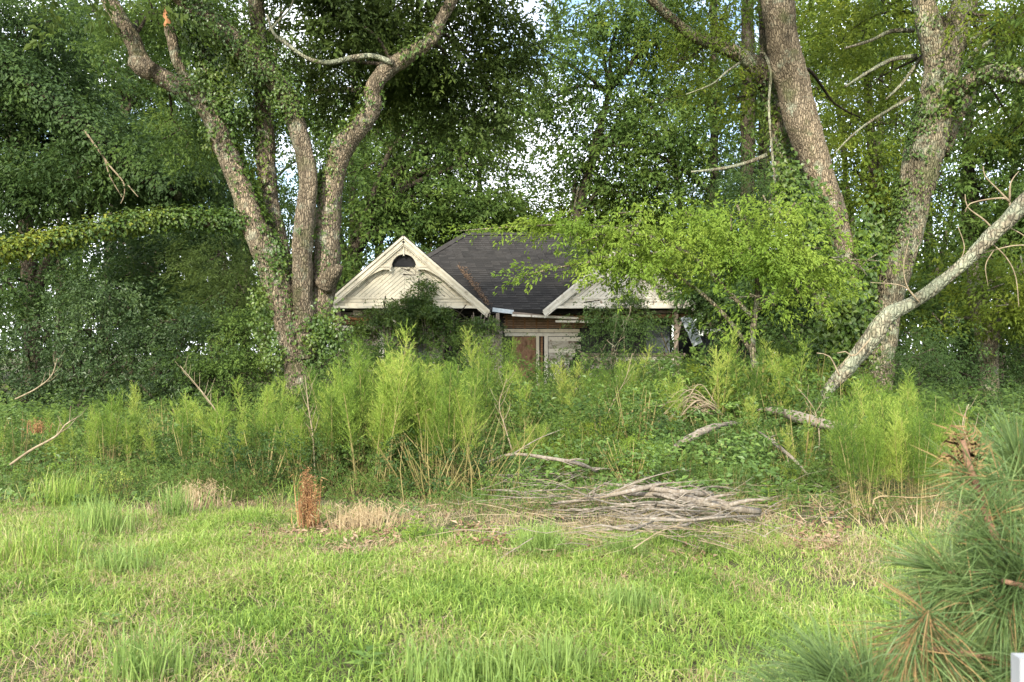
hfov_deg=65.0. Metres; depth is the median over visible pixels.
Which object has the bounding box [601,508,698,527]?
fallen branch
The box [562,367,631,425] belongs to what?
leafy clump
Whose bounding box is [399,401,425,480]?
dog fennel
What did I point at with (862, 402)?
dog fennel
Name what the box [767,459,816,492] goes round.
leafy clump
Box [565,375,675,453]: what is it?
leafy clump
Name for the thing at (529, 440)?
dog fennel
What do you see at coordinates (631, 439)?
leafy clump
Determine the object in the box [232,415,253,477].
dog fennel
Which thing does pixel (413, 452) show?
leafy clump
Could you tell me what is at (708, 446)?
leafy clump
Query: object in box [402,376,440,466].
dog fennel
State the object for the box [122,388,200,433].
leafy clump
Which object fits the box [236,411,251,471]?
dog fennel
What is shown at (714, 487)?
fallen branch
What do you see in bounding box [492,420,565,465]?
leafy clump
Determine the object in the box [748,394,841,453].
leafy clump
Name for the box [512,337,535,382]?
door
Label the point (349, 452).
leafy clump
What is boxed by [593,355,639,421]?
dog fennel
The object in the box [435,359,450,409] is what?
dog fennel
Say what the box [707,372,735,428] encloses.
dog fennel
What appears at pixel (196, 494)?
dry grass clump
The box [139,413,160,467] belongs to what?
dog fennel
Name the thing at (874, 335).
dead tree
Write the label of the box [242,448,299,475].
leafy clump
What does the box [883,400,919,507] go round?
dog fennel
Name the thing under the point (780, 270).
young tree
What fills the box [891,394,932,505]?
dog fennel
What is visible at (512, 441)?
dog fennel
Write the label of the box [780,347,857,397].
leafy clump
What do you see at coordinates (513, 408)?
leafy clump
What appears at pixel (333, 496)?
leafy clump
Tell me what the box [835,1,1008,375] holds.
broadleaf tree
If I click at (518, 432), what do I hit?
leafy clump
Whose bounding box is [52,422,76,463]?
dog fennel
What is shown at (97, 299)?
shrub
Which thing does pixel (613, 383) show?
dog fennel
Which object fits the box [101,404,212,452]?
leafy clump
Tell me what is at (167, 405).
leafy clump
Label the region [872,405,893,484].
dog fennel
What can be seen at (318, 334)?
climbing ivy
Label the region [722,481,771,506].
leafy clump
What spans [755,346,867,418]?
leafy clump
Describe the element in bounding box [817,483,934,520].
leafy clump
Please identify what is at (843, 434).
dog fennel
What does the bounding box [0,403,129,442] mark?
leafy clump
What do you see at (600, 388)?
leafy clump
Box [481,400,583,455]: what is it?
leafy clump
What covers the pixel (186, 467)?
leafy clump
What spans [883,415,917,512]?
dog fennel
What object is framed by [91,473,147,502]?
leafy clump
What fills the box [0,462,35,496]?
leafy clump
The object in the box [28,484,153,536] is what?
grass tuft
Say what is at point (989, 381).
shrub
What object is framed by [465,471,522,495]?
leafy clump
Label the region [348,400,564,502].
dry stalks
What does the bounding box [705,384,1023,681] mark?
young pine
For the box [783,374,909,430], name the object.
leafy clump
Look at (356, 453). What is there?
leafy clump
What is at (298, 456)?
leafy clump
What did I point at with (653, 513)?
fallen branch
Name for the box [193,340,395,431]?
shrub
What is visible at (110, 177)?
hanging twig
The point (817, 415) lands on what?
leafy clump
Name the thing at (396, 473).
leafy clump
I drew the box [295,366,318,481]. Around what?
dead weed
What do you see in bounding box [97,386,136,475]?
dog fennel
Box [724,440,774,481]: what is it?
leafy clump
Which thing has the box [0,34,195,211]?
climbing ivy
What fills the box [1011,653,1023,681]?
marker post
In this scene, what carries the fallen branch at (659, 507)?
on the ground at (566, 520)
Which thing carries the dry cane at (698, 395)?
on the leafy clump at (659, 425)
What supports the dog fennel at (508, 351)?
on the ground at (566, 520)
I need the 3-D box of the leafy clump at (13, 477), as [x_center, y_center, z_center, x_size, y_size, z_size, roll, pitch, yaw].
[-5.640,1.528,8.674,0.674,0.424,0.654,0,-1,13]
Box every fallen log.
[659,421,737,470]
[756,407,867,431]
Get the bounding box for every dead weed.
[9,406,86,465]
[15,352,63,399]
[175,357,231,436]
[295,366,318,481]
[490,369,515,449]
[607,354,633,410]
[796,384,824,450]
[868,491,952,515]
[953,396,978,450]
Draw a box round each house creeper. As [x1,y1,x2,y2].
[329,268,510,357]
[561,232,702,336]
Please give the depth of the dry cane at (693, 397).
12.11 m
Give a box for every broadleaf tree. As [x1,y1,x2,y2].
[0,0,70,327]
[0,0,146,376]
[0,0,281,399]
[0,1,150,360]
[2,0,302,386]
[2,63,298,384]
[6,2,242,379]
[85,55,196,374]
[121,199,271,401]
[128,0,315,379]
[215,0,383,342]
[217,0,372,381]
[259,72,592,371]
[278,0,436,269]
[314,98,578,250]
[316,16,457,260]
[436,99,553,244]
[465,0,770,239]
[479,164,773,275]
[589,67,735,337]
[610,0,851,335]
[690,23,853,264]
[699,0,950,259]
[734,36,906,235]
[739,0,982,364]
[781,0,1008,361]
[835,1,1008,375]
[836,0,1023,380]
[872,0,1023,393]
[909,241,1023,402]
[915,86,1023,376]
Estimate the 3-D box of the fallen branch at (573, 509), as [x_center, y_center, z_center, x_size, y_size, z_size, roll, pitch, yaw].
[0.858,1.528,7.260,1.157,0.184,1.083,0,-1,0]
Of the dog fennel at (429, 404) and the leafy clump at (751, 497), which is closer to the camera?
the leafy clump at (751, 497)
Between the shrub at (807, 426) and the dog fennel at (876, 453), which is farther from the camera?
the shrub at (807, 426)
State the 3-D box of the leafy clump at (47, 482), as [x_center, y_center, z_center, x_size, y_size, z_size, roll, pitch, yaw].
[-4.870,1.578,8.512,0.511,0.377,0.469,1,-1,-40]
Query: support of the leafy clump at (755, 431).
on the ground at (566, 520)
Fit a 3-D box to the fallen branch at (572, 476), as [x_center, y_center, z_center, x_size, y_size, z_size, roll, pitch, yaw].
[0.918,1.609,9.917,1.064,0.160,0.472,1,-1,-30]
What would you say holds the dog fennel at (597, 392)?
on the ground at (566, 520)
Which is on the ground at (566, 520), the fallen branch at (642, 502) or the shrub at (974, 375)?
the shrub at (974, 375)
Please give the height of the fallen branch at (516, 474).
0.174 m
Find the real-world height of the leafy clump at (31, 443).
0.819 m
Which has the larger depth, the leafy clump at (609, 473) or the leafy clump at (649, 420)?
the leafy clump at (649, 420)
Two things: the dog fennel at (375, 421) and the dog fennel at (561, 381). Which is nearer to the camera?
the dog fennel at (375, 421)
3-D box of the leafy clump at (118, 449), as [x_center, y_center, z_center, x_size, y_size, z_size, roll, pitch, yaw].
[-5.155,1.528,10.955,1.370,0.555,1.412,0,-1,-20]
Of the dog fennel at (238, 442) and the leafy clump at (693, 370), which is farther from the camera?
the leafy clump at (693, 370)
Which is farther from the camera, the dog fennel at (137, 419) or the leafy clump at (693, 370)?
the leafy clump at (693, 370)
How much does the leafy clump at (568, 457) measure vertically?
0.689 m
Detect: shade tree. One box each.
[1,0,578,433]
[502,0,1023,416]
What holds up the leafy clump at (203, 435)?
on the ground at (566, 520)
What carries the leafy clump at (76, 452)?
on the ground at (566, 520)
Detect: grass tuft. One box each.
[0,512,125,574]
[13,466,119,510]
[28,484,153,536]
[35,611,225,681]
[50,529,199,584]
[144,479,222,519]
[344,616,609,681]
[476,513,598,563]
[487,620,635,681]
[560,573,715,630]
[561,526,676,570]
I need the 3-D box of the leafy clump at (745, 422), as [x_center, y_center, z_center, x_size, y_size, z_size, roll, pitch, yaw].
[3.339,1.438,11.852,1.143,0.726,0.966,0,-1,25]
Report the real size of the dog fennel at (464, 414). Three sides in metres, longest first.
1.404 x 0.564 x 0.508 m
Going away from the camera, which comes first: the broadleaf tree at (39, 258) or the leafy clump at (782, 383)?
the leafy clump at (782, 383)
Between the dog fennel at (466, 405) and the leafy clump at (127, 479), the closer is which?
the leafy clump at (127, 479)
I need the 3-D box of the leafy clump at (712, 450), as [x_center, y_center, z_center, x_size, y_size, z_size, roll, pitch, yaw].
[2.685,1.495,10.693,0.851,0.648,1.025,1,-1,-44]
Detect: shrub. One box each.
[0,264,198,430]
[0,300,159,423]
[62,287,270,417]
[124,293,337,412]
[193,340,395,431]
[322,333,524,402]
[420,317,561,397]
[490,342,646,423]
[533,302,714,389]
[552,333,741,429]
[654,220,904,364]
[673,312,839,396]
[714,380,895,466]
[860,332,967,403]
[893,293,1023,406]
[915,350,1023,421]
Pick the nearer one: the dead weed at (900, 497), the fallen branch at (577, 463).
the dead weed at (900, 497)
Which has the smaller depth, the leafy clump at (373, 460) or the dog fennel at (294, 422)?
the leafy clump at (373, 460)
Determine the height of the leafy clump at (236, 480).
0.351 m
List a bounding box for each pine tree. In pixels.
[623,0,798,335]
[652,0,785,322]
[703,3,858,358]
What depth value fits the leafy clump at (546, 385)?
16.30 m
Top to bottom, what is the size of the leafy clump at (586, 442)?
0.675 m
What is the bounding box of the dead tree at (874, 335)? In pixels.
[801,166,1023,412]
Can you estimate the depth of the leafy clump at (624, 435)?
11.93 m
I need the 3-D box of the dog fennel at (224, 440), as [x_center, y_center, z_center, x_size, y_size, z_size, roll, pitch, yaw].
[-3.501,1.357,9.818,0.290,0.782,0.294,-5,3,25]
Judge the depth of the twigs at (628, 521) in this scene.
6.85 m
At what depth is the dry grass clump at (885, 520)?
7.33 m
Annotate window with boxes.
[413,331,443,371]
[607,327,634,373]
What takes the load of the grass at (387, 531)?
on the ground at (566, 520)
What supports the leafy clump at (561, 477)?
on the ground at (566, 520)
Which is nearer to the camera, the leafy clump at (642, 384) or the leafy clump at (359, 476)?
the leafy clump at (359, 476)
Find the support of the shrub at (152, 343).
on the ground at (566, 520)
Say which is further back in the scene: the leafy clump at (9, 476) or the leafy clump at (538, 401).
the leafy clump at (538, 401)
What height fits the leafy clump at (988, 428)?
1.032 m
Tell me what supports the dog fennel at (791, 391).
on the ground at (566, 520)
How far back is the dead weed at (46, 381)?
14.98 m
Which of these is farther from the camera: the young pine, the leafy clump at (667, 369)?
the leafy clump at (667, 369)
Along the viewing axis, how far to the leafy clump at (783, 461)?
9.43 m
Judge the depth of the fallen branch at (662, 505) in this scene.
6.92 m
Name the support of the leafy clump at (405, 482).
on the ground at (566, 520)
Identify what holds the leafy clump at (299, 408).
on the ground at (566, 520)
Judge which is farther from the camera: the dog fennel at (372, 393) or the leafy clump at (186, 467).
the dog fennel at (372, 393)
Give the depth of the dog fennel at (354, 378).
13.87 m
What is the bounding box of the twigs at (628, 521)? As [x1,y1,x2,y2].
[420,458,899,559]
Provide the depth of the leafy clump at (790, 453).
10.27 m
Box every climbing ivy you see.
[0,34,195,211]
[0,199,262,270]
[103,0,444,408]
[651,0,1023,396]
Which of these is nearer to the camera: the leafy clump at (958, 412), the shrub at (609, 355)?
the leafy clump at (958, 412)
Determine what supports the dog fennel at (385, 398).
on the ground at (566, 520)
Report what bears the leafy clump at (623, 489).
on the ground at (566, 520)
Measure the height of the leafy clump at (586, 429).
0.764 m
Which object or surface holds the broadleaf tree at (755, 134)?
on the ground at (566, 520)
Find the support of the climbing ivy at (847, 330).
attached to the shade tree at (784, 61)
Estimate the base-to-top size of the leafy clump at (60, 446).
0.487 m
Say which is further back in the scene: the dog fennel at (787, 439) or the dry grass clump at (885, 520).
the dog fennel at (787, 439)
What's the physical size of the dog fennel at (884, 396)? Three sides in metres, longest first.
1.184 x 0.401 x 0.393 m
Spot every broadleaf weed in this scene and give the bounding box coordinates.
[24,612,52,626]
[94,612,124,628]
[344,645,390,673]
[404,516,427,538]
[468,478,485,498]
[756,482,778,511]
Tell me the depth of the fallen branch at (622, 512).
7.56 m
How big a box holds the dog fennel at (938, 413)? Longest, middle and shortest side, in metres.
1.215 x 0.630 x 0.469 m
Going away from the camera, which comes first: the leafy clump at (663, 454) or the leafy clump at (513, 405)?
the leafy clump at (663, 454)
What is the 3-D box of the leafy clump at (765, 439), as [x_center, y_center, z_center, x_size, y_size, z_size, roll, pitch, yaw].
[3.455,1.111,9.884,2.478,1.388,2.258,0,-1,-3]
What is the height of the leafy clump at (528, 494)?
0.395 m
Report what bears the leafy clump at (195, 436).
on the ground at (566, 520)
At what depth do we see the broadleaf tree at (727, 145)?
45.17 m
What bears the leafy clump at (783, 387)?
on the ground at (566, 520)
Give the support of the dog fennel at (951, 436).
on the ground at (566, 520)
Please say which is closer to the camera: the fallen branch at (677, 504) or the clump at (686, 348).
the fallen branch at (677, 504)
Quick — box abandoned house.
[332,232,701,398]
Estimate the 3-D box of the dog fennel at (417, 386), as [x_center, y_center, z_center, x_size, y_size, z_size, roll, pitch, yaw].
[-1.311,0.895,9.996,0.718,1.721,0.819,-2,-7,42]
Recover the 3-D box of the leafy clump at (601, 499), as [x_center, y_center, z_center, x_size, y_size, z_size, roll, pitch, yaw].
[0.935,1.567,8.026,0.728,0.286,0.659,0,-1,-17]
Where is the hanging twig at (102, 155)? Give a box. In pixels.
[85,131,124,202]
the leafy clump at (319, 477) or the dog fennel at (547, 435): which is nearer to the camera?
the leafy clump at (319, 477)
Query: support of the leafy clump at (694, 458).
on the ground at (566, 520)
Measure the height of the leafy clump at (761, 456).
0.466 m
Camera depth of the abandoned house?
27.71 m
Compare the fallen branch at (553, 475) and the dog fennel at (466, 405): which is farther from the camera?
the dog fennel at (466, 405)
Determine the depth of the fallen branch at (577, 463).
9.17 m
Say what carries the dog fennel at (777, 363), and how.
on the ground at (566, 520)
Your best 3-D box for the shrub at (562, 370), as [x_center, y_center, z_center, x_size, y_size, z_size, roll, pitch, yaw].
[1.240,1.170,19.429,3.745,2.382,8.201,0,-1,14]
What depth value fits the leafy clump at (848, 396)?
12.93 m
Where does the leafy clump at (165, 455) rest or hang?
on the ground at (566, 520)
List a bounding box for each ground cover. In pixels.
[0,372,1023,438]
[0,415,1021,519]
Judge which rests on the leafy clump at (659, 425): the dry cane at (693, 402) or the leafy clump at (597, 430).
the dry cane at (693, 402)
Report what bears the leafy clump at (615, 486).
on the ground at (566, 520)
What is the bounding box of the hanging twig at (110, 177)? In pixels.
[104,160,121,196]
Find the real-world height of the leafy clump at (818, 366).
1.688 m
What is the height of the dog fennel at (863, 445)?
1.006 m
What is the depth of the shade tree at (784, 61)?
17.16 m
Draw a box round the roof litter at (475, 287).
[456,265,494,306]
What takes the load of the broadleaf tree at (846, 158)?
on the ground at (566, 520)
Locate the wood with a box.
[0,176,1023,382]
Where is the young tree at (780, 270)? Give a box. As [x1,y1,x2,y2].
[434,182,919,384]
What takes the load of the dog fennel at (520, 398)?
on the ground at (566, 520)
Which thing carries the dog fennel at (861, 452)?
on the ground at (566, 520)
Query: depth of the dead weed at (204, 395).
10.19 m
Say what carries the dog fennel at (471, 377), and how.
on the ground at (566, 520)
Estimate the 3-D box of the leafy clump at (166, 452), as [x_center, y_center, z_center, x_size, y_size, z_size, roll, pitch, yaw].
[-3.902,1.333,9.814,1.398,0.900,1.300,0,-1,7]
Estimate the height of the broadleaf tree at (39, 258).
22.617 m
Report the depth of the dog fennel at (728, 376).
13.61 m
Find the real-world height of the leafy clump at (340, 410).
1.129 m
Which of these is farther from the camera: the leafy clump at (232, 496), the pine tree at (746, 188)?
the pine tree at (746, 188)
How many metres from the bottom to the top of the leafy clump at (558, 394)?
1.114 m
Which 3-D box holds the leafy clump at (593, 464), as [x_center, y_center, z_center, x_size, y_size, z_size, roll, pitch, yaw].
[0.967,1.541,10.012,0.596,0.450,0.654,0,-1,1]
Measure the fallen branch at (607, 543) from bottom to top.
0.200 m
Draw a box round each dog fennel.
[0,427,6,471]
[6,433,23,470]
[26,412,36,443]
[41,407,70,471]
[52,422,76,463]
[80,410,105,472]
[85,403,97,437]
[91,397,120,452]
[91,406,111,465]
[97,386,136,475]
[118,407,143,473]
[126,380,151,446]
[130,402,146,471]
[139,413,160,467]
[139,423,163,476]
[169,390,208,462]
[171,398,199,476]
[172,413,189,453]
[190,400,225,470]
[198,389,231,487]
[207,405,233,481]
[214,432,235,483]
[215,424,232,464]
[230,372,284,447]
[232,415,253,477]
[233,421,246,466]
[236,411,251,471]
[237,404,285,468]
[245,403,278,482]
[249,376,302,465]
[267,395,311,491]
[276,406,300,467]
[286,409,322,481]
[288,407,303,440]
[300,364,336,451]
[301,369,346,487]
[315,362,348,485]
[318,377,364,470]
[321,375,370,472]
[326,351,376,492]
[336,404,355,471]
[337,352,374,455]
[343,332,381,467]
[345,343,376,429]
[347,362,375,409]
[349,375,382,476]
[358,366,384,455]
[361,398,387,481]
[362,395,387,474]
[366,318,417,490]
[366,354,420,494]
[371,360,420,473]
[371,370,404,441]
[376,327,433,405]
[377,349,434,475]
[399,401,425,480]
[400,380,428,471]
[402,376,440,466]
[403,369,446,475]
[403,395,433,452]
[408,359,473,481]
[413,362,446,466]
[414,396,448,465]
[415,358,440,410]
[418,361,443,403]
[419,387,459,495]
[427,356,475,491]
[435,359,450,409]
[438,404,489,496]
[443,376,487,497]
[449,374,481,452]
[454,366,484,458]
[459,324,493,389]
[462,354,493,454]
[469,349,497,449]
[473,335,521,418]
[480,381,496,447]
[490,369,502,406]
[497,363,522,426]
[508,384,530,416]
[509,432,521,457]
[512,376,533,429]
[515,368,547,433]
[522,422,548,472]
[523,423,534,472]
[537,423,552,463]
[550,358,582,413]
[552,380,569,410]
[563,391,576,426]
[578,369,608,406]
[587,366,628,426]
[592,376,608,416]
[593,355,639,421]
[615,343,655,413]
[652,370,672,422]
[653,371,688,431]
[701,324,743,433]
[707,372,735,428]
[709,346,751,417]
[726,343,768,433]
[741,394,761,436]
[747,336,779,396]
[751,357,794,420]
[763,348,783,388]
[772,336,814,409]
[774,373,804,422]
[780,424,800,472]
[798,420,815,468]
[803,441,814,464]
[817,429,829,455]
[821,401,861,506]
[825,389,869,518]
[827,378,863,488]
[828,404,862,489]
[848,377,890,428]
[848,414,877,503]
[852,392,870,423]
[853,418,894,514]
[854,414,878,492]
[856,406,883,488]
[857,373,883,419]
[859,391,909,499]
[859,400,909,510]
[861,419,877,495]
[870,410,897,495]
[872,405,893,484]
[872,410,910,509]
[873,389,902,477]
[876,386,900,411]
[882,381,913,407]
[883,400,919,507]
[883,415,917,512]
[884,374,917,430]
[886,392,906,482]
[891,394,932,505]
[896,368,917,412]
[897,409,950,517]
[900,380,923,421]
[901,403,920,490]
[902,433,943,506]
[902,436,931,512]
[909,409,933,502]
[916,390,953,502]
[916,394,931,428]
[927,402,976,513]
[928,420,958,510]
[939,420,959,480]
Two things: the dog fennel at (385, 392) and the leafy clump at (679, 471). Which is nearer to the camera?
the leafy clump at (679, 471)
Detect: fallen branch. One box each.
[469,466,538,475]
[480,490,575,498]
[485,429,621,472]
[492,485,542,496]
[500,477,563,486]
[508,465,577,478]
[508,486,599,499]
[518,476,584,493]
[534,469,616,476]
[541,466,591,478]
[541,506,637,511]
[550,469,677,504]
[560,529,649,553]
[568,482,690,509]
[573,510,661,530]
[575,502,694,514]
[579,507,647,515]
[582,481,637,507]
[589,516,703,532]
[592,491,641,502]
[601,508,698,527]
[603,481,713,496]
[614,501,691,522]
[618,500,715,514]
[619,506,727,521]
[624,510,699,532]
[627,491,769,514]
[636,484,729,512]
[638,508,709,530]
[641,504,760,521]
[642,475,720,498]
[647,488,708,528]
[652,485,741,521]
[679,486,742,490]
[688,497,788,528]
[757,431,818,488]
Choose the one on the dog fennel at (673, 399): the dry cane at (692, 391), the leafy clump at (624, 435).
the dry cane at (692, 391)
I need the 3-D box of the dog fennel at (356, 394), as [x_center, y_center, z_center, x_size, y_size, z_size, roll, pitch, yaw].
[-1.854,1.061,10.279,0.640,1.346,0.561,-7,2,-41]
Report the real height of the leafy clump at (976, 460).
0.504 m
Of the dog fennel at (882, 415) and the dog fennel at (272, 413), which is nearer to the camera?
the dog fennel at (882, 415)
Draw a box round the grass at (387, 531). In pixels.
[215,494,850,577]
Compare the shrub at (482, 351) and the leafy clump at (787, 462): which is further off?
the shrub at (482, 351)
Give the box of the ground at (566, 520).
[0,354,1023,681]
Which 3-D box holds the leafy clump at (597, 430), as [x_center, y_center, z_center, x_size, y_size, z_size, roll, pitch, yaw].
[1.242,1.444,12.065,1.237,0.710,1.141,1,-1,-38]
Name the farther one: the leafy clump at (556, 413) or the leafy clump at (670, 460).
the leafy clump at (556, 413)
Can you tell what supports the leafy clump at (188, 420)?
on the ground at (566, 520)
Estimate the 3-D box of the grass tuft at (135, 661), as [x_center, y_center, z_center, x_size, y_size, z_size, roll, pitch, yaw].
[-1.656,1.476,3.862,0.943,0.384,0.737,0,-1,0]
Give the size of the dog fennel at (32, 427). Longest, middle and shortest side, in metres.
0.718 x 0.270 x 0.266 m
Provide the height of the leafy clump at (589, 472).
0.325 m
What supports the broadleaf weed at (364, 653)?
on the ground at (566, 520)
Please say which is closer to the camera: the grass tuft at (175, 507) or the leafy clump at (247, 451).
the grass tuft at (175, 507)
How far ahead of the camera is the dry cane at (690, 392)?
12.09 m
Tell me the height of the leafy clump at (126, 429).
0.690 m
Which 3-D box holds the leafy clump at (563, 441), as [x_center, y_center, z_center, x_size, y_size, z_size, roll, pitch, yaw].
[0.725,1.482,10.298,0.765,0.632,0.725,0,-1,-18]
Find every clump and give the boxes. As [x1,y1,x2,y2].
[0,397,85,475]
[0,401,91,455]
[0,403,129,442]
[0,414,51,471]
[0,453,51,491]
[0,462,21,486]
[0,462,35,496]
[3,440,111,474]
[4,445,60,477]
[10,412,73,440]
[12,464,49,485]
[14,461,67,489]
[20,485,52,502]
[27,473,73,500]
[36,433,77,456]
[36,467,87,486]
[41,446,106,482]
[45,404,131,437]
[45,406,89,428]
[52,449,121,489]
[59,417,156,476]
[76,434,184,471]
[79,456,129,487]
[81,418,143,454]
[87,415,157,442]
[91,461,142,501]
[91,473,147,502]
[92,471,138,500]
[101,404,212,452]
[110,402,169,427]
[117,426,197,474]
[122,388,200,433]
[122,406,175,450]
[123,395,209,459]
[123,457,171,493]
[132,415,251,483]
[141,466,189,504]
[141,466,208,500]
[145,394,197,429]
[146,441,231,478]
[151,478,234,509]
[156,386,209,419]
[160,412,235,443]
[160,462,199,488]
[162,411,256,474]
[163,457,220,499]
[164,415,247,452]
[165,391,248,426]
[171,462,240,501]
[180,417,272,476]
[183,431,283,496]
[184,423,268,466]
[193,453,237,491]
[202,428,283,475]
[205,455,250,483]
[207,471,292,494]
[212,421,317,490]
[216,472,265,503]
[229,403,289,452]
[229,414,295,467]
[232,469,270,496]
[238,400,310,431]
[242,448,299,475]
[248,424,359,487]
[249,477,303,505]
[259,466,291,487]
[268,463,301,489]
[271,408,380,481]
[273,444,344,488]
[277,389,324,436]
[281,420,397,480]
[281,449,313,478]
[289,390,342,452]
[289,456,358,493]
[300,413,416,489]
[301,464,331,485]
[304,465,365,494]
[306,398,369,446]
[308,445,354,477]
[308,497,411,535]
[309,386,376,443]
[319,405,409,479]
[322,486,343,504]
[327,436,379,489]
[332,467,380,501]
[355,430,430,473]
[358,450,407,489]
[360,441,426,475]
[361,474,392,495]
[366,431,442,479]
[368,427,444,471]
[368,460,411,487]
[370,473,395,496]
[372,428,499,499]
[376,425,506,483]
[376,474,446,499]
[380,468,425,496]
[386,438,450,477]
[398,440,478,494]
[401,452,444,486]
[416,373,539,437]
[425,435,482,491]
[428,376,544,441]
[430,477,474,511]
[435,479,486,513]
[446,466,486,490]
[448,456,504,487]
[449,433,535,498]
[451,383,552,438]
[459,371,564,442]
[464,417,530,460]
[465,393,552,451]
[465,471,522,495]
[472,474,504,499]
[473,490,511,515]
[475,463,537,502]
[476,380,551,426]
[476,412,570,468]
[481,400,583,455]
[486,458,546,487]
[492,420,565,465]
[498,476,563,516]
[505,376,579,424]
[526,407,617,456]
[537,410,611,442]
[542,432,601,479]
[543,379,592,411]
[545,416,605,446]
[545,429,615,481]
[548,450,590,482]
[548,473,591,507]
[549,419,606,453]
[557,397,654,466]
[559,375,714,459]
[560,370,649,420]
[561,374,689,435]
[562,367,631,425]
[564,413,636,457]
[564,427,620,462]
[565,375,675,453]
[565,461,604,484]
[566,375,618,404]
[567,452,609,480]
[569,482,630,513]
[570,418,617,465]
[574,440,630,481]
[574,464,615,492]
[578,414,680,483]
[582,418,637,459]
[590,407,658,438]
[590,410,660,454]
[595,433,674,480]
[603,473,649,511]
[605,476,646,498]
[607,436,667,473]
[609,432,678,473]
[613,403,682,455]
[614,381,700,438]
[616,376,670,435]
[621,363,734,412]
[621,413,676,442]
[623,353,774,441]
[627,491,673,515]
[628,354,764,425]
[634,372,705,428]
[639,452,665,481]
[641,420,684,442]
[641,441,679,476]
[644,346,800,432]
[646,427,719,473]
[648,358,779,428]
[651,445,703,480]
[653,397,773,460]
[654,349,748,402]
[654,463,679,481]
[659,348,725,401]
[660,365,754,426]
[660,454,715,489]
[661,457,687,481]
[665,387,742,429]
[668,437,733,470]
[673,464,712,487]
[679,329,749,372]
[679,412,762,470]
[680,431,743,468]
[681,464,725,485]
[684,428,740,464]
[685,348,831,430]
[686,353,826,392]
[686,358,819,434]
[688,377,873,479]
[690,358,768,411]
[691,415,801,458]
[691,451,724,477]
[692,459,751,495]
[694,421,750,461]
[695,352,778,393]
[698,409,803,454]
[700,484,727,497]
[701,413,773,441]
[703,484,766,512]
[710,462,762,504]
[710,463,759,496]
[712,421,791,452]
[713,382,836,440]
[718,405,780,447]
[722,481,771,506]
[723,458,749,481]
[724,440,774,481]
[725,457,770,494]
[728,366,819,420]
[731,459,766,484]
[733,408,800,441]
[735,377,827,436]
[739,435,804,482]
[740,457,798,486]
[746,461,799,493]
[747,437,813,474]
[747,447,791,472]
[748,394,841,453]
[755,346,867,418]
[755,446,829,484]
[759,342,886,408]
[763,464,805,489]
[765,363,841,405]
[766,458,830,491]
[766,479,840,507]
[766,480,806,510]
[767,352,868,397]
[767,428,833,469]
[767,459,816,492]
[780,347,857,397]
[780,349,843,389]
[781,456,819,485]
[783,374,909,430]
[784,390,869,440]
[784,390,880,457]
[784,395,865,440]
[792,434,835,467]
[792,490,965,537]
[796,371,880,402]
[797,429,865,475]
[798,360,898,397]
[800,358,927,398]
[803,462,853,494]
[805,458,858,493]
[811,388,906,421]
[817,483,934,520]
[899,387,943,417]
[907,403,983,472]
[923,446,999,474]
[924,399,990,428]
[935,399,1020,462]
[966,388,1010,418]
[968,414,1023,443]
[983,390,1023,414]
[995,379,1023,417]
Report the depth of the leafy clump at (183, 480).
8.42 m
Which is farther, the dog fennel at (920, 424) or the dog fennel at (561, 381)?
the dog fennel at (561, 381)
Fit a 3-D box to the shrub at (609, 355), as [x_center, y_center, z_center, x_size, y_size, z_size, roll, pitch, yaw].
[3.302,0.405,22.433,5.540,3.131,3.842,0,-1,20]
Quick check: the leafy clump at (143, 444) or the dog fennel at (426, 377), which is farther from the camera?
the leafy clump at (143, 444)
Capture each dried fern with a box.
[15,417,55,433]
[284,467,326,529]
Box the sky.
[0,0,1023,353]
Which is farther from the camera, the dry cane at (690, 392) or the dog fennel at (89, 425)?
the dry cane at (690, 392)
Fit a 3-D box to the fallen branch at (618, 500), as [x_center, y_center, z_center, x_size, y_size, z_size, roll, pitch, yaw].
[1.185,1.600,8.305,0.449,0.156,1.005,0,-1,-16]
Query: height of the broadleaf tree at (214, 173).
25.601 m
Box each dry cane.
[658,389,714,421]
[658,404,712,417]
[660,389,707,409]
[668,400,709,418]
[670,393,717,418]
[679,384,707,411]
[679,384,716,414]
[679,390,713,418]
[680,400,715,415]
[682,402,722,414]
[686,402,720,417]
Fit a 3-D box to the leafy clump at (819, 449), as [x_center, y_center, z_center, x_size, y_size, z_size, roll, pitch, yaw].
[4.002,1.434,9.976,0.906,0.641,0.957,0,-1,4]
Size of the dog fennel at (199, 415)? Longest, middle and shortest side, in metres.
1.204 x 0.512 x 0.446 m
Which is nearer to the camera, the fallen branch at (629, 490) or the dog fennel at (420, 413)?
the fallen branch at (629, 490)
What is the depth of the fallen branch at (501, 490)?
8.12 m
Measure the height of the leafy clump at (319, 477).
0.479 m
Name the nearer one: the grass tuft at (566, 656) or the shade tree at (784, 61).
the grass tuft at (566, 656)
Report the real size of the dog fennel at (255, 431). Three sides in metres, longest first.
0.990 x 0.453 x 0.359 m
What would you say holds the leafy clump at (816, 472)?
on the ground at (566, 520)
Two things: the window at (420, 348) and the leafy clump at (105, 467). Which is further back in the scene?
the window at (420, 348)
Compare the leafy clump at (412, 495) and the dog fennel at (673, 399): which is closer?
the leafy clump at (412, 495)
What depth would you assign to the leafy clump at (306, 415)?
12.15 m
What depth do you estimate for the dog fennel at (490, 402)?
13.04 m
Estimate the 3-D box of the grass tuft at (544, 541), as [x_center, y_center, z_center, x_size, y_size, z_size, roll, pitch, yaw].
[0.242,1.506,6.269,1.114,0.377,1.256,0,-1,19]

